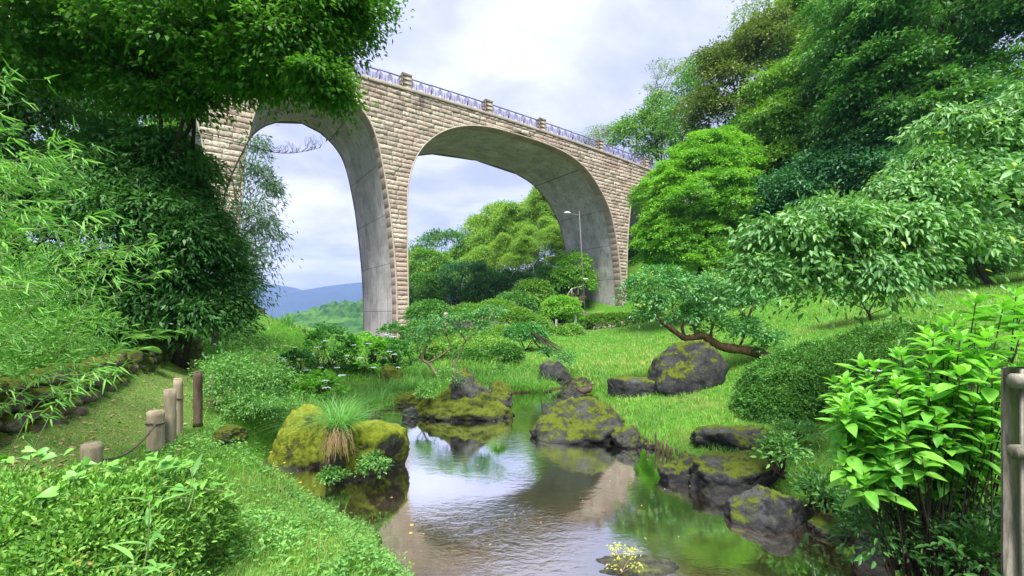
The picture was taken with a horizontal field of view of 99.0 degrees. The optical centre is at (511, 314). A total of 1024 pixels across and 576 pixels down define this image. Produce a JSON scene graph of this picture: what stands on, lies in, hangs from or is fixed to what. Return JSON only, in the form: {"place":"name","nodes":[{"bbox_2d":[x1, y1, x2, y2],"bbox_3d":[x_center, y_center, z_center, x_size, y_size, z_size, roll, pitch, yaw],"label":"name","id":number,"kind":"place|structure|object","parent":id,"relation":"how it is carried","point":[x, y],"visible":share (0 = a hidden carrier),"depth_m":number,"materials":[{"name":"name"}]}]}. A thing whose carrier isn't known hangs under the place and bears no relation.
{"place":"outdoors","nodes":[
{"label":"outdoors","id":0,"kind":"place"},
{"bbox_2d":[272,299,424,333],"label":"wooded hill","id":1,"kind":"structure","parent":0,"point":[345,313],"depth_m":525.29,"materials":[{"name":"plant"}]},
{"bbox_2d":[251,282,459,316],"bbox_3d":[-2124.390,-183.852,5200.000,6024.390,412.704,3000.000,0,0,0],"label":"mountains","id":2,"kind":"structure","parent":0,"point":[294,300],"depth_m":4331.72,"materials":[{"name":"blue"}]},
{"bbox_2d":[0,167,1023,575],"bbox_3d":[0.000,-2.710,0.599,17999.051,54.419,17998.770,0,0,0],"label":"ground","id":3,"kind":"structure","parent":0,"point":[124,399],"depth_m":8.78,"materials":[{"name":"plant"}]},
{"bbox_2d":[0,230,155,411],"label":"bamboo thicket","id":4,"kind":"object","parent":3,"relation":"on","point":[56,305],"visible":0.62,"depth_m":6.30,"materials":[{"name":"green plant"}]},
{"bbox_2d":[0,37,167,273],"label":"evergreen tree","id":5,"kind":"object","parent":3,"relation":"on","point":[17,110],"visible":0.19,"depth_m":10.01,"materials":[{"name":"green plant"}]},
{"bbox_2d":[0,57,174,471],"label":"bamboo spray","id":6,"kind":"object","parent":3,"relation":"on","point":[19,169],"visible":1,"depth_m":3.68,"materials":[{"name":"green plant"}]},
{"bbox_2d":[80,441,103,471],"bbox_3d":[-3.845,1.417,4.000,0.160,0.490,0.156,0,0,0],"label":"log post","id":7,"kind":"object","parent":3,"relation":"on","point":[95,450],"visible":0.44,"depth_m":3.96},
{"bbox_2d":[0,339,206,445],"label":"dry stone wall","id":8,"kind":"structure","parent":3,"relation":"on","point":[140,362],"depth_m":5.21,"materials":[{"name":"stone"}]},
{"bbox_2d":[0,449,247,575],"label":"clipped azalea","id":9,"kind":"object","parent":3,"relation":"on","point":[73,519],"visible":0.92,"depth_m":2.62,"materials":[{"name":"green plant"}]},
{"bbox_2d":[0,446,247,507],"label":"climbing vine","id":10,"kind":"object","parent":9,"relation":"on","point":[89,464],"visible":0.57,"depth_m":2.86,"materials":[{"name":"green plant"}]},
{"bbox_2d":[102,492,190,574],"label":"broad bladed shoot","id":11,"kind":"object","parent":9,"relation":"on","point":[147,518],"visible":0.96,"depth_m":2.20,"materials":[{"name":"green plant"}]},
{"bbox_2d":[0,355,269,472],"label":"path litter","id":12,"kind":"object","parent":3,"relation":"on","point":[102,433],"visible":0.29,"depth_m":4.79,"materials":[{"name":"green plant"}]},
{"bbox_2d":[0,353,272,528],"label":"path grass","id":13,"kind":"structure","parent":3,"relation":"on","point":[77,438],"depth_m":4.93,"materials":[{"name":"plant"}]},
{"bbox_2d":[0,113,278,369],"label":"evergreen tree","id":14,"kind":"object","parent":3,"relation":"on","point":[131,181],"visible":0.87,"depth_m":8.92,"materials":[{"name":"green plant"}]},
{"bbox_2d":[0,235,300,376],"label":"grassy bank","id":15,"kind":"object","parent":3,"relation":"on","point":[67,349],"visible":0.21,"depth_m":7.30,"materials":[{"name":"green plant"}]},
{"bbox_2d":[144,409,166,452],"bbox_3d":[-3.870,1.305,4.750,0.190,0.529,0.190,0,0,0],"label":"log post","id":16,"kind":"object","parent":3,"relation":"on","point":[155,438],"visible":0.87,"depth_m":4.69,"materials":[{"name":"wood"}]},
{"bbox_2d":[163,388,176,444],"bbox_3d":[-3.869,1.239,4.951,0.121,0.792,0.119,0,0,0],"label":"log post","id":17,"kind":"object","parent":3,"relation":"on","point":[170,400],"visible":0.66,"depth_m":4.91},
{"bbox_2d":[173,378,183,434],"bbox_3d":[-4.351,1.288,5.700,0.138,0.923,0.138,0,0,0],"label":"log post","id":18,"kind":"object","parent":3,"relation":"on","point":[178,384],"visible":0.56,"depth_m":5.67,"materials":[{"name":"wood"}]},
{"bbox_2d":[192,371,202,427],"bbox_3d":[-4.526,1.212,6.299,0.125,0.796,0.124,0,0,0],"label":"log post","id":19,"kind":"object","parent":3,"relation":"on","point":[197,398],"visible":1,"depth_m":6.26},
{"bbox_2d":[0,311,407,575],"bbox_3d":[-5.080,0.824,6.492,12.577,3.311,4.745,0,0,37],"label":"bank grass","id":20,"kind":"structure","parent":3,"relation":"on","point":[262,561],"depth_m":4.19,"materials":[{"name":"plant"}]},
{"bbox_2d":[0,312,408,575],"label":"ground cover","id":21,"kind":"object","parent":3,"relation":"on","point":[279,518],"visible":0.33,"depth_m":4.04,"materials":[{"name":"green plant"}]},
{"bbox_2d":[0,0,414,341],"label":"maple tree","id":22,"kind":"object","parent":3,"relation":"on","point":[258,53],"visible":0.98,"depth_m":8.13,"materials":[{"name":"green plant"}]},
{"bbox_2d":[0,240,436,430],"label":"hillside grass","id":23,"kind":"structure","parent":3,"relation":"on","point":[280,334],"depth_m":14.44,"materials":[{"name":"plant"}]},
{"bbox_2d":[212,424,248,443],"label":"boulder","id":24,"kind":"object","parent":3,"relation":"on","point":[226,433],"visible":0.93,"depth_m":5.64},
{"bbox_2d":[180,346,304,422],"bbox_3d":[-4.957,1.294,8.078,2.006,1.453,2.901,0,0,-40],"label":"fine leaved bush","id":25,"kind":"object","parent":3,"relation":"on","point":[231,368],"visible":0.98,"depth_m":7.60,"materials":[{"name":"green plant"}]},
{"bbox_2d":[210,126,302,353],"bbox_3d":[-8.750,-2.735,14.641,2.697,7.932,4.247,0,0,0],"label":"drooping tree","id":26,"kind":"object","parent":3,"relation":"on","point":[271,186],"visible":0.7,"depth_m":14.93,"materials":[{"name":"green plant"}]},
{"bbox_2d":[255,347,320,379],"bbox_3d":[-6.154,1.395,12.250,1.602,0.994,1.173,0,0,0],"label":"hydrangea bush","id":27,"kind":"object","parent":3,"relation":"on","point":[289,355],"visible":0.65,"depth_m":12.13,"materials":[{"name":"green plant"}]},
{"bbox_2d":[267,404,331,469],"bbox_3d":[-3.532,2.210,7.418,1.085,1.402,0.808,0,0,0],"label":"boulder","id":28,"kind":"object","parent":3,"relation":"on","point":[300,449],"visible":0.55,"depth_m":7.15,"materials":[{"name":"stone"}]},
{"bbox_2d":[208,385,414,575],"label":"waterside plants","id":29,"kind":"object","parent":3,"relation":"on","point":[376,555],"visible":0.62,"depth_m":3.84,"materials":[{"name":"green plant"}]},
{"bbox_2d":[287,368,353,403],"bbox_3d":[-4.869,1.821,11.041,1.658,0.942,1.156,0,0,0],"label":"hydrangea bush","id":30,"kind":"object","parent":3,"relation":"on","point":[330,377],"visible":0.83,"depth_m":10.92,"materials":[{"name":"green plant"}]},
{"bbox_2d":[301,321,362,369],"bbox_3d":[-5.755,0.967,14.092,2.318,1.573,1.238,0,0,0],"label":"hydrangea bush","id":31,"kind":"object","parent":3,"relation":"on","point":[314,334],"visible":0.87,"depth_m":13.93,"materials":[{"name":"green plant"}]},
{"bbox_2d":[253,394,436,461],"bbox_3d":[-2.597,1.672,6.565,2.988,1.038,2.830,0,0,0],"label":"sedge tuft","id":32,"kind":"object","parent":3,"relation":"on","point":[339,424],"visible":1,"depth_m":6.38,"materials":[{"name":"green plant"}]},
{"bbox_2d":[338,330,387,372],"bbox_3d":[-4.948,1.222,14.452,1.789,1.450,1.162,0,0,0],"label":"hydrangea bush","id":33,"kind":"object","parent":3,"relation":"on","point":[377,341],"visible":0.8,"depth_m":14.34,"materials":[{"name":"green plant"}]},
{"bbox_2d":[354,450,394,478],"bbox_3d":[-1.939,2.097,6.166,0.559,0.364,0.444,0,0,-11],"label":"weed patch","id":34,"kind":"object","parent":3,"relation":"on","point":[367,461],"visible":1,"depth_m":6.12,"materials":[{"name":"green plant"}]},
{"bbox_2d":[361,338,414,370],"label":"hydrangea bush","id":35,"kind":"object","parent":3,"relation":"on","point":[393,343],"visible":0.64,"depth_m":14.72,"materials":[{"name":"green plant"}]},
{"bbox_2d":[375,321,410,364],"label":"hydrangea bush","id":36,"kind":"object","parent":3,"relation":"on","point":[391,327],"visible":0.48,"depth_m":16.26,"materials":[{"name":"green plant"}]},
{"bbox_2d":[402,298,453,321],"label":"clipped shrub","id":37,"kind":"object","parent":3,"relation":"on","point":[437,306],"visible":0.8,"depth_m":31.18,"materials":[{"name":"green plant"}]},
{"bbox_2d":[407,336,449,361],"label":"clipped shrub","id":38,"kind":"object","parent":3,"relation":"on","point":[437,346],"visible":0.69,"depth_m":17.58,"materials":[{"name":"green plant"}]},
{"bbox_2d":[409,268,452,320],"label":"leafy tree","id":39,"kind":"object","parent":3,"relation":"on","point":[436,290],"visible":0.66,"depth_m":58.75,"materials":[{"name":"green plant"}]},
{"bbox_2d":[408,245,463,298],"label":"leafy tree","id":40,"kind":"object","parent":3,"relation":"on","point":[436,255],"visible":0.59,"depth_m":78.77,"materials":[{"name":"green plant"}]},
{"bbox_2d":[408,227,470,305],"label":"leafy tree","id":41,"kind":"object","parent":3,"relation":"on","point":[438,237],"visible":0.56,"depth_m":90.54,"materials":[{"name":"green plant"}]},
{"bbox_2d":[401,304,507,376],"bbox_3d":[-1.778,0.840,14.011,3.487,2.417,1.286,0,0,-6],"label":"pruned tree","id":42,"kind":"object","parent":3,"relation":"on","point":[484,324],"visible":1,"depth_m":13.99,"materials":[{"name":"green plant"}]},
{"bbox_2d":[425,259,498,313],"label":"leafy tree","id":43,"kind":"object","parent":3,"relation":"on","point":[476,266],"visible":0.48,"depth_m":60.60,"materials":[{"name":"green plant"}]},
{"bbox_2d":[275,348,649,420],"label":"tall grass","id":44,"kind":"structure","parent":3,"relation":"on","point":[443,362],"depth_m":14.49,"materials":[{"name":"plant"}]},
{"bbox_2d":[417,385,514,420],"bbox_3d":[-1.126,2.382,10.843,2.425,1.361,1.193,0,0,0],"label":"boulder","id":45,"kind":"object","parent":3,"relation":"on","point":[442,406],"visible":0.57,"depth_m":10.47,"materials":[{"name":"stone"}]},
{"bbox_2d":[446,346,493,365],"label":"clipped shrub","id":46,"kind":"object","parent":3,"relation":"on","point":[479,354],"visible":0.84,"depth_m":17.12,"materials":[{"name":"green plant"}]},
{"bbox_2d":[445,334,519,360],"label":"clipped shrub","id":47,"kind":"object","parent":3,"relation":"on","point":[486,341],"visible":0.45,"depth_m":18.44,"materials":[{"name":"green plant"}]},
{"bbox_2d":[462,225,506,256],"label":"tall bamboo","id":48,"kind":"object","parent":3,"relation":"on","point":[486,231],"visible":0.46,"depth_m":88.27,"materials":[{"name":"green plant"}]},
{"bbox_2d":[457,269,516,304],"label":"leafy tree","id":49,"kind":"object","parent":3,"relation":"on","point":[480,294],"visible":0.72,"depth_m":58.55,"materials":[{"name":"green plant"}]},
{"bbox_2d":[466,199,516,271],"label":"tall bamboo","id":50,"kind":"object","parent":3,"relation":"on","point":[489,211],"visible":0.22,"depth_m":91.74,"materials":[{"name":"green plant"}]},
{"bbox_2d":[488,232,517,262],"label":"tall bamboo","id":51,"kind":"object","parent":3,"relation":"on","point":[504,241],"visible":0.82,"depth_m":80.03,"materials":[{"name":"green plant"}]},
{"bbox_2d":[484,341,527,364],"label":"clipped shrub","id":52,"kind":"object","parent":3,"relation":"on","point":[508,351],"visible":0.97,"depth_m":17.60,"materials":[{"name":"green plant"}]},
{"bbox_2d":[485,200,529,245],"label":"tall bamboo","id":53,"kind":"object","parent":3,"relation":"on","point":[509,209],"visible":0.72,"depth_m":85.15,"materials":[{"name":"green plant"}]},
{"bbox_2d":[495,289,538,311],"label":"clipped shrub","id":54,"kind":"object","parent":3,"relation":"on","point":[523,298],"visible":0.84,"depth_m":44.90,"materials":[{"name":"green plant"}]},
{"bbox_2d":[496,305,538,324],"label":"clipped shrub","id":55,"kind":"object","parent":3,"relation":"on","point":[520,313],"visible":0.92,"depth_m":35.19,"materials":[{"name":"green plant"}]},
{"bbox_2d":[508,235,541,278],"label":"leafy tree","id":56,"kind":"object","parent":3,"relation":"on","point":[522,243],"visible":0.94,"depth_m":72.49,"materials":[{"name":"green plant"}]},
{"bbox_2d":[501,321,549,350],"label":"clipped shrub","id":57,"kind":"object","parent":3,"relation":"on","point":[526,328],"visible":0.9,"depth_m":23.45,"materials":[{"name":"green plant"}]},
{"bbox_2d":[512,277,562,311],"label":"bush","id":58,"kind":"object","parent":3,"relation":"on","point":[531,285],"visible":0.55,"depth_m":54.51,"materials":[{"name":"green plant"}]},
{"bbox_2d":[526,264,574,295],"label":"leafy tree","id":59,"kind":"object","parent":3,"relation":"on","point":[540,271],"visible":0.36,"depth_m":60.79,"materials":[{"name":"green plant"}]},
{"bbox_2d":[531,332,578,365],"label":"leaning shrub","id":60,"kind":"object","parent":3,"relation":"on","point":[561,357],"visible":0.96,"depth_m":16.49,"materials":[{"name":"green plant"}]},
{"bbox_2d":[538,360,573,386],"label":"boulder","id":61,"kind":"object","parent":3,"relation":"on","point":[557,368],"visible":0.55,"depth_m":14.97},
{"bbox_2d":[539,294,584,325],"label":"round topped tree","id":62,"kind":"object","parent":3,"relation":"on","point":[554,312],"visible":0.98,"depth_m":41.06,"materials":[{"name":"green plant"}]},
{"bbox_2d":[545,247,605,302],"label":"bush","id":63,"kind":"object","parent":3,"relation":"on","point":[565,271],"visible":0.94,"depth_m":58.52,"materials":[{"name":"green plant"}]},
{"bbox_2d":[529,396,626,444],"bbox_3d":[1.395,2.231,9.063,2.079,1.072,1.343,0,0,0],"label":"boulder","id":64,"kind":"object","parent":3,"relation":"on","point":[579,420],"visible":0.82,"depth_m":8.76,"materials":[{"name":"stone"}]},
{"bbox_2d":[580,310,666,329],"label":"clipped hedge","id":65,"kind":"object","parent":3,"relation":"on","point":[616,318],"visible":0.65,"depth_m":44.45,"materials":[{"name":"green plant"}]},
{"bbox_2d":[611,425,640,448],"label":"boulder","id":66,"kind":"object","parent":3,"relation":"on","point":[627,437],"visible":0.78,"depth_m":8.21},
{"bbox_2d":[607,376,654,398],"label":"boulder","id":67,"kind":"object","parent":3,"relation":"on","point":[628,386],"visible":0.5,"depth_m":11.68,"materials":[{"name":"stone"}]},
{"bbox_2d":[603,89,683,168],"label":"leafy tree","id":68,"kind":"object","parent":3,"relation":"on","point":[649,116],"visible":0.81,"depth_m":76.45,"materials":[{"name":"green plant"}]},
{"bbox_2d":[638,55,695,159],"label":"leafy tree","id":69,"kind":"object","parent":3,"relation":"on","point":[670,70],"visible":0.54,"depth_m":84.21,"materials":[{"name":"green plant"}]},
{"bbox_2d":[657,452,698,483],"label":"boulder","id":70,"kind":"object","parent":3,"relation":"on","point":[676,471],"visible":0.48,"depth_m":6.58,"materials":[{"name":"stone"}]},
{"bbox_2d":[650,52,714,203],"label":"leafy tree","id":71,"kind":"object","parent":3,"relation":"on","point":[689,82],"visible":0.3,"depth_m":65.01,"materials":[{"name":"green plant"}]},
{"bbox_2d":[647,340,728,396],"bbox_3d":[4.730,1.587,11.791,2.111,1.792,1.394,0,0,0],"label":"boulder","id":72,"kind":"object","parent":3,"relation":"on","point":[687,367],"visible":0.8,"depth_m":11.38,"materials":[{"name":"stone"}]},
{"bbox_2d":[624,124,776,312],"bbox_3d":[15.659,-7.252,34.455,13.455,15.164,9.981,0,0,0],"label":"round tree","id":73,"kind":"object","parent":3,"relation":"on","point":[720,156],"visible":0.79,"depth_m":32.15,"materials":[{"name":"green plant"}]},
{"bbox_2d":[611,260,794,358],"bbox_3d":[5.649,-0.023,12.491,5.807,3.142,2.637,0,0,0],"label":"crape myrtle","id":74,"kind":"object","parent":3,"relation":"on","point":[690,289],"visible":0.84,"depth_m":12.36,"materials":[{"name":"green plant"}]},
{"bbox_2d":[690,424,770,451],"bbox_3d":[3.923,2.254,7.534,1.573,0.638,0.872,0,0,0],"label":"boulder","id":75,"kind":"object","parent":3,"relation":"on","point":[741,437],"visible":0.41,"depth_m":7.41,"materials":[{"name":"stone"}]},
{"bbox_2d":[666,0,809,277],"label":"leafy tree","id":76,"kind":"object","parent":3,"relation":"on","point":[743,48],"visible":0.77,"depth_m":43.22,"materials":[{"name":"green plant"}]},
{"bbox_2d":[689,450,787,496],"bbox_3d":[3.197,2.449,6.444,1.275,0.819,0.974,0,0,0],"label":"boulder","id":77,"kind":"object","parent":3,"relation":"on","point":[727,474],"visible":0.69,"depth_m":6.12,"materials":[{"name":"stone"}]},
{"bbox_2d":[718,0,776,54],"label":"leafy tree","id":78,"kind":"object","parent":3,"relation":"on","point":[750,12],"visible":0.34,"depth_m":61.67,"materials":[{"name":"green plant"}]},
{"bbox_2d":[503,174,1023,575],"bbox_3d":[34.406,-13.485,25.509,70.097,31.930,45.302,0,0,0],"label":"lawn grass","id":79,"kind":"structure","parent":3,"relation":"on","point":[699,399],"depth_m":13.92,"materials":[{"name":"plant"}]},
{"bbox_2d":[723,484,813,533],"bbox_3d":[3.203,2.450,5.361,1.163,0.673,0.763,0,0,0],"label":"boulder","id":80,"kind":"object","parent":3,"relation":"on","point":[758,507],"visible":0.77,"depth_m":5.18,"materials":[{"name":"stone"}]},
{"bbox_2d":[745,425,815,478],"bbox_3d":[3.629,1.840,5.856,0.738,0.714,0.819,0,0,-35],"label":"weed patch","id":81,"kind":"object","parent":3,"relation":"on","point":[780,440],"visible":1,"depth_m":5.82,"materials":[{"name":"green plant"}]},
{"bbox_2d":[739,0,835,193],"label":"leafy tree","id":82,"kind":"object","parent":3,"relation":"on","point":[795,4],"visible":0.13,"depth_m":45.53,"materials":[{"name":"green plant"}]},
{"bbox_2d":[759,416,827,449],"bbox_3d":[4.414,1.826,6.909,0.894,0.442,0.890,0,0,0],"label":"weed patch","id":83,"kind":"object","parent":3,"relation":"on","point":[800,427],"visible":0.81,"depth_m":6.82,"materials":[{"name":"green plant"}]},
{"bbox_2d":[786,464,861,515],"bbox_3d":[3.724,2.075,5.210,0.702,0.531,0.884,0,0,0],"label":"weed patch","id":84,"kind":"object","parent":3,"relation":"on","point":[819,483],"visible":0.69,"depth_m":5.17,"materials":[{"name":"green plant"}]},
{"bbox_2d":[731,115,930,229],"bbox_3d":[21.786,-7.184,28.611,8.563,9.704,14.154,0,0,-38],"label":"leafy tree","id":85,"kind":"object","parent":3,"relation":"on","point":[842,161],"visible":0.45,"depth_m":27.97,"materials":[{"name":"green plant"}]},
{"bbox_2d":[727,8,948,188],"bbox_3d":[25.175,-14.465,35.078,16.007,20.530,11.308,0,0,0],"label":"leafy tree","id":86,"kind":"object","parent":3,"relation":"on","point":[784,116],"visible":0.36,"depth_m":33.36,"materials":[{"name":"green plant"}]},
{"bbox_2d":[826,486,892,541],"bbox_3d":[3.729,2.097,4.713,0.523,0.540,0.796,0,0,25],"label":"weed patch","id":87,"kind":"object","parent":3,"relation":"on","point":[838,503],"visible":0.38,"depth_m":4.72,"materials":[{"name":"green plant"}]},
{"bbox_2d":[724,318,1009,425],"bbox_3d":[7.351,1.288,8.994,6.013,2.461,3.534,0,0,0],"label":"clipped azalea","id":88,"kind":"object","parent":3,"relation":"on","point":[816,360],"visible":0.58,"depth_m":8.44,"materials":[{"name":"green plant"}]},
{"bbox_2d":[712,82,1023,354],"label":"cherry tree","id":89,"kind":"object","parent":3,"relation":"on","point":[938,183],"visible":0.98,"depth_m":5.23,"materials":[{"name":"green plant"}]},
{"bbox_2d":[854,528,888,566],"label":"boulder","id":90,"kind":"object","parent":3,"relation":"on","point":[879,561],"visible":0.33,"depth_m":4.42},
{"bbox_2d":[812,498,982,575],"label":"weed patch","id":91,"kind":"object","parent":3,"relation":"on","point":[896,547],"visible":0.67,"depth_m":3.17,"materials":[{"name":"green plant"}]},
{"bbox_2d":[777,0,1023,173],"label":"leafy tree","id":92,"kind":"object","parent":3,"relation":"on","point":[874,67],"visible":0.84,"depth_m":25.38,"materials":[{"name":"green plant"}]},
{"bbox_2d":[807,1,1012,197],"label":"leafy tree","id":93,"kind":"object","parent":3,"relation":"on","point":[933,29],"visible":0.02,"depth_m":30.59,"materials":[{"name":"green plant"}]},
{"bbox_2d":[814,285,1023,575],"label":"hydrangea bush","id":94,"kind":"object","parent":3,"relation":"on","point":[896,448],"visible":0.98,"depth_m":3.00,"materials":[{"name":"green plant"}]},
{"bbox_2d":[872,499,1003,575],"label":"weed patch","id":95,"kind":"object","parent":3,"relation":"on","point":[970,565],"visible":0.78,"depth_m":2.84,"materials":[{"name":"green plant"}]},
{"bbox_2d":[870,78,1023,271],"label":"leafy tree","id":96,"kind":"object","parent":3,"relation":"on","point":[899,152],"visible":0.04,"depth_m":20.32,"materials":[{"name":"green plant"}]},
{"bbox_2d":[883,245,1022,282],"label":"bush","id":97,"kind":"object","parent":3,"relation":"on","point":[1002,268],"visible":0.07,"depth_m":19.07,"materials":[{"name":"green plant"}]},
{"bbox_2d":[909,478,1000,542],"bbox_3d":[3.372,1.416,3.162,0.767,0.478,0.774,0,0,0],"label":"weed patch","id":98,"kind":"object","parent":3,"relation":"on","point":[997,513],"visible":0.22,"depth_m":3.11,"materials":[{"name":"green plant"}]},
{"bbox_2d":[923,182,1023,284],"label":"leafy tree","id":99,"kind":"object","parent":3,"relation":"on","point":[985,278],"visible":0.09,"depth_m":16.50,"materials":[{"name":"green plant"}]},
{"bbox_2d":[978,156,1023,210],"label":"cherry sprig","id":100,"kind":"object","parent":3,"relation":"on","point":[1014,168],"visible":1,"depth_m":3.31,"materials":[{"name":"green plant"}]},
{"bbox_2d":[1001,367,1023,575],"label":"log fence","id":101,"kind":"object","parent":3,"relation":"on","point":[1012,471],"visible":1,"depth_m":2.53,"materials":[{"name":"wood"}]},
{"bbox_2d":[26,0,1023,289],"label":"sky","id":102,"kind":"structure","parent":0,"point":[573,65],"materials":[{"name":"white"}]},
{"bbox_2d":[272,388,899,575],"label":"pond water","id":103,"kind":"structure","parent":0,"point":[451,511],"depth_m":5.55,"materials":[{"name":"liquid"}]},
{"bbox_2d":[324,419,409,480],"bbox_3d":[-2.328,2.265,7.018,1.260,1.148,0.890,0,0,0],"label":"boulder","id":104,"kind":"object","parent":103,"relation":"in","point":[388,440],"visible":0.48,"depth_m":6.76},
{"bbox_2d":[315,464,352,485],"bbox_3d":[-2.598,2.336,6.367,0.529,0.342,0.477,0,0,0],"label":"weed patch","id":105,"kind":"object","parent":104,"relation":"on","point":[328,473],"visible":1,"depth_m":6.30,"materials":[{"name":"green plant"}]},
{"bbox_2d":[449,365,491,405],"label":"boulder","id":106,"kind":"object","parent":103,"relation":"in","point":[470,387],"visible":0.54,"depth_m":10.59,"materials":[{"name":"stone"}]},
{"bbox_2d":[488,379,512,408],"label":"boulder","id":107,"kind":"object","parent":103,"relation":"in","point":[500,390],"visible":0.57,"depth_m":11.33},
{"bbox_2d":[596,554,678,575],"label":"boulder","id":108,"kind":"object","parent":103,"relation":"in","point":[653,566],"visible":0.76,"depth_m":4.30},
{"bbox_2d":[807,515,857,539],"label":"boulder","id":109,"kind":"object","parent":103,"relation":"in","point":[814,524],"visible":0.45,"depth_m":5.00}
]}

